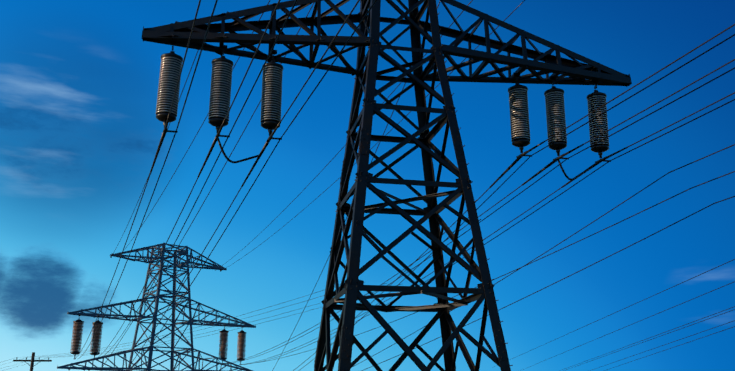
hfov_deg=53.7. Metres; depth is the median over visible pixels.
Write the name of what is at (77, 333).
distant insulator strings
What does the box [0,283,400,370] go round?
utility pole wires
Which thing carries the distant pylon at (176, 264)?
on the ground
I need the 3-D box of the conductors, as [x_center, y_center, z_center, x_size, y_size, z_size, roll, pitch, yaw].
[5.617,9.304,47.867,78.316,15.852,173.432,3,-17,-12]
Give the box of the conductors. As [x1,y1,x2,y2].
[78,0,734,370]
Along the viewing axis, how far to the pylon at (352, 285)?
15.73 m
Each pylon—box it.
[57,242,255,370]
[142,0,631,370]
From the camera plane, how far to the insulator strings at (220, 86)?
15.54 m
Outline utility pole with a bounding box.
[13,352,51,370]
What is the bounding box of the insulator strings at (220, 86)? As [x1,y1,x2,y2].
[156,41,608,162]
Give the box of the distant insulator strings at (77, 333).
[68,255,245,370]
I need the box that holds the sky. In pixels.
[0,0,734,370]
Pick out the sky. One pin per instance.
(81, 132)
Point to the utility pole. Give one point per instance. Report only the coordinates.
(32, 361)

